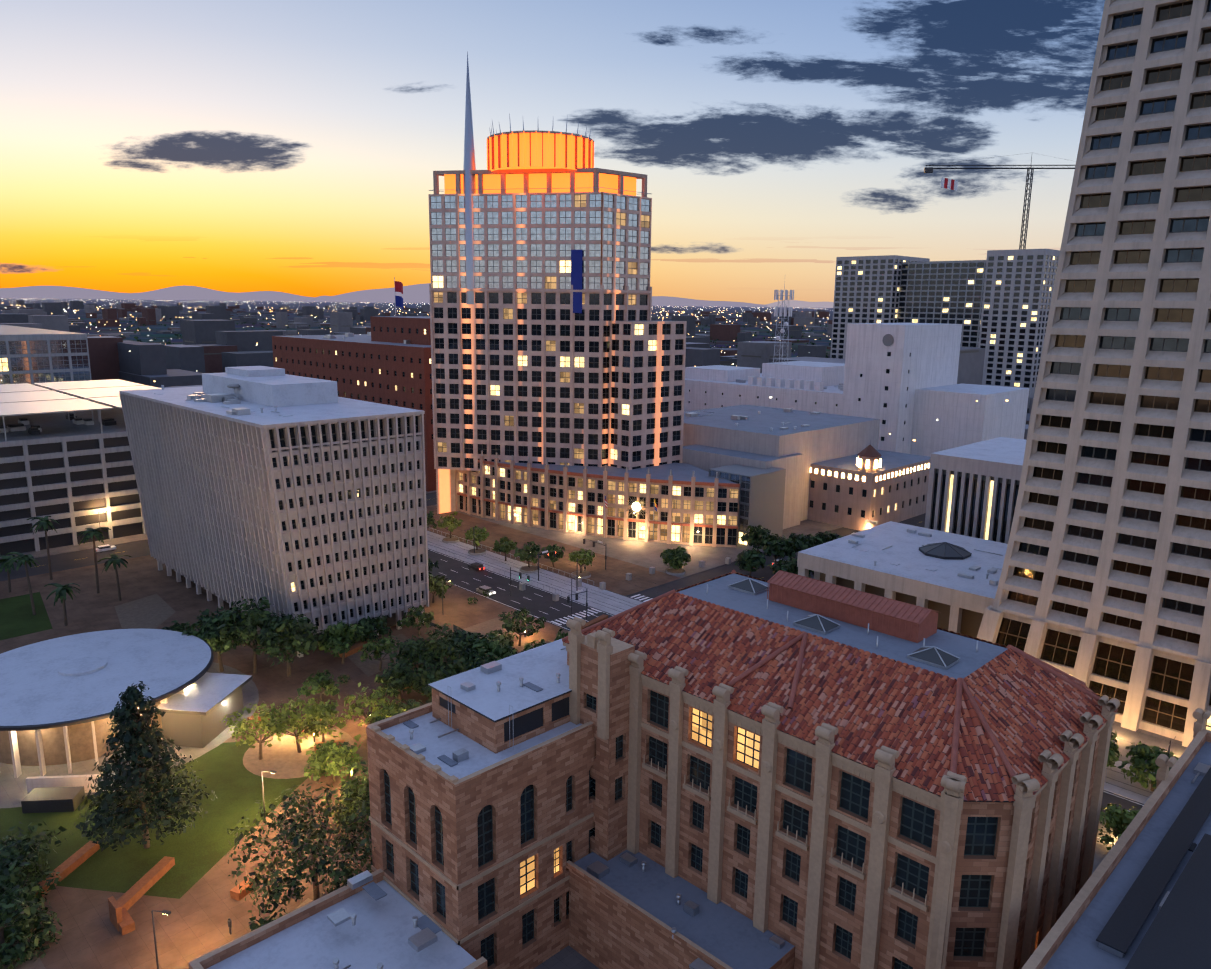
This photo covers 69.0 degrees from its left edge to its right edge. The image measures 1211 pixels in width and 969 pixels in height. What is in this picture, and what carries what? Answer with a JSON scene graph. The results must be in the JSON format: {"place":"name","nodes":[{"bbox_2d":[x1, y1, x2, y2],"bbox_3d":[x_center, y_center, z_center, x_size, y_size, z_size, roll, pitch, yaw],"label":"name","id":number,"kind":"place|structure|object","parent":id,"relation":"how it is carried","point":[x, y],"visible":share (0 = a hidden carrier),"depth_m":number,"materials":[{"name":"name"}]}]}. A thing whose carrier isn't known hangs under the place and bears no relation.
{"place":"outdoors","nodes":[
{"label":"outdoors","id":0,"kind":"place"},
{"bbox_2d":[0,379,161,555],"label":"parking garage","id":1,"kind":"structure","parent":0,"point":[66,462],"depth_m":227.06,"materials":[{"name":"concrete"},{"name":"dark metal"}]},
{"bbox_2d":[0,283,833,307],"bbox_3d":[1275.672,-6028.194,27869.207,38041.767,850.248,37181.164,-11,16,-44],"label":"mountains","id":2,"kind":"structure","parent":0,"point":[417,293],"depth_m":33568.75,"materials":[{"name":"purple"}]},
{"bbox_2d":[0,0,1104,304],"label":"sky","id":3,"kind":"structure","parent":0,"point":[295,147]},
{"bbox_2d":[0,298,1186,968],"bbox_3d":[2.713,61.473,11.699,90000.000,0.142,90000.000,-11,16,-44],"label":"ground","id":4,"kind":"structure","parent":0,"point":[192,886],"depth_m":149.98,"materials":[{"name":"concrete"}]},
{"bbox_2d":[0,629,252,812],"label":"council chambers","id":5,"kind":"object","parent":4,"relation":"on","point":[59,698],"visible":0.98,"depth_m":125.41,"materials":[{"name":"concrete"},{"name":"dark metal"},{"name":"dark glass"}]},
{"bbox_2d":[119,366,428,657],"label":"municipal building","id":6,"kind":"structure","parent":4,"relation":"on","point":[313,508],"depth_m":164.28,"materials":[{"name":"white concrete"}]},
{"bbox_2d":[0,516,567,968],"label":"trees","id":7,"kind":"object","parent":4,"relation":"on","point":[20,904],"visible":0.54,"depth_m":103.52,"materials":[{"name":"green plant"}]},
{"bbox_2d":[272,277,435,491],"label":"brick building","id":8,"kind":"structure","parent":4,"relation":"on","point":[383,363],"depth_m":313.24,"materials":[{"name":"red brick"}]},
{"bbox_2d":[96,544,785,595],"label":"cars","id":9,"kind":"object","parent":4,"relation":"on","point":[476,566],"visible":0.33,"depth_m":209.87,"materials":[{"name":"metal"}]},
{"bbox_2d":[0,300,1032,439],"bbox_3d":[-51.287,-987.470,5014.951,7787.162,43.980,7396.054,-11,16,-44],"label":"blocks","id":10,"kind":"structure","parent":4,"relation":"on","point":[220,343],"depth_m":915.41,"materials":[{"name":"grey concrete"}]},
{"bbox_2d":[2,301,1007,440],"bbox_3d":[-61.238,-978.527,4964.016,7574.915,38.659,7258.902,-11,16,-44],"label":"city lights","id":11,"kind":"object","parent":10,"relation":"attached to","point":[427,314],"visible":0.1,"depth_m":2961.16,"materials":[{"name":"orange"}]},
{"bbox_2d":[0,249,1059,545],"bbox_3d":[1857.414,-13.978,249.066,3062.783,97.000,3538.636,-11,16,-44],"label":"city","id":12,"kind":"object","parent":4,"relation":"on","point":[904,329],"visible":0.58,"depth_m":328.95,"materials":[{"name":"white concrete"}]},
{"bbox_2d":[154,332,1210,968],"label":"roof equipment","id":13,"kind":"object","parent":12,"relation":"on","point":[426,936],"visible":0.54,"depth_m":82.44,"materials":[{"name":"metal"}]},
{"bbox_2d":[773,284,793,363],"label":"cell tower","id":14,"kind":"structure","parent":12,"relation":"on","point":[785,309],"depth_m":379.77,"materials":[{"name":"metal"}]},
{"bbox_2d":[924,153,1075,248],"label":"tower crane","id":15,"kind":"object","parent":12,"relation":"on","point":[947,183],"visible":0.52,"depth_m":537.06,"materials":[{"name":"metal"}]},
{"bbox_2d":[428,51,739,546],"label":"city hall","id":16,"kind":"structure","parent":4,"relation":"on","point":[558,356],"depth_m":246.72,"materials":[{"name":"beige glass"}]},
{"bbox_2d":[35,494,1181,968],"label":"street furniture","id":17,"kind":"object","parent":4,"relation":"on","point":[123,920],"visible":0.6,"depth_m":99.40,"materials":[{"name":"dark metal"},{"name":"concrete"},{"name":"white paint"}]},
{"bbox_2d":[71,318,1178,849],"bbox_3d":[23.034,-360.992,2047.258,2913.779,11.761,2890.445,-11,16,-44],"label":"street trees","id":18,"kind":"object","parent":4,"relation":"on","point":[1113,814],"visible":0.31,"depth_m":207.79,"materials":[{"name":"green plant"}]},
{"bbox_2d":[189,570,1210,968],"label":"courthouse","id":19,"kind":"structure","parent":4,"relation":"on","point":[749,836],"depth_m":77.57,"materials":[{"name":"stone"}]},
{"bbox_2d":[562,570,1117,801],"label":"courthouse roof tiles","id":20,"kind":"object","parent":19,"relation":"attached to","point":[990,729],"visible":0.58,"depth_m":73.67,"materials":[{"name":"red tile"}]},
{"bbox_2d":[807,439,930,530],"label":"small lit building","id":21,"kind":"structure","parent":4,"relation":"on","point":[856,491],"depth_m":256.83,"materials":[{"name":"beige concrete"}]},
{"bbox_2d":[797,520,1007,637],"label":"bank pavilion","id":22,"kind":"structure","parent":4,"relation":"on","point":[956,592],"depth_m":177.99,"materials":[{"name":"white concrete"}]},
{"bbox_2d":[977,0,1210,746],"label":"high-rise building","id":23,"kind":"structure","parent":0,"point":[1104,586],"depth_m":131.53,"materials":[{"name":"beige concrete"}]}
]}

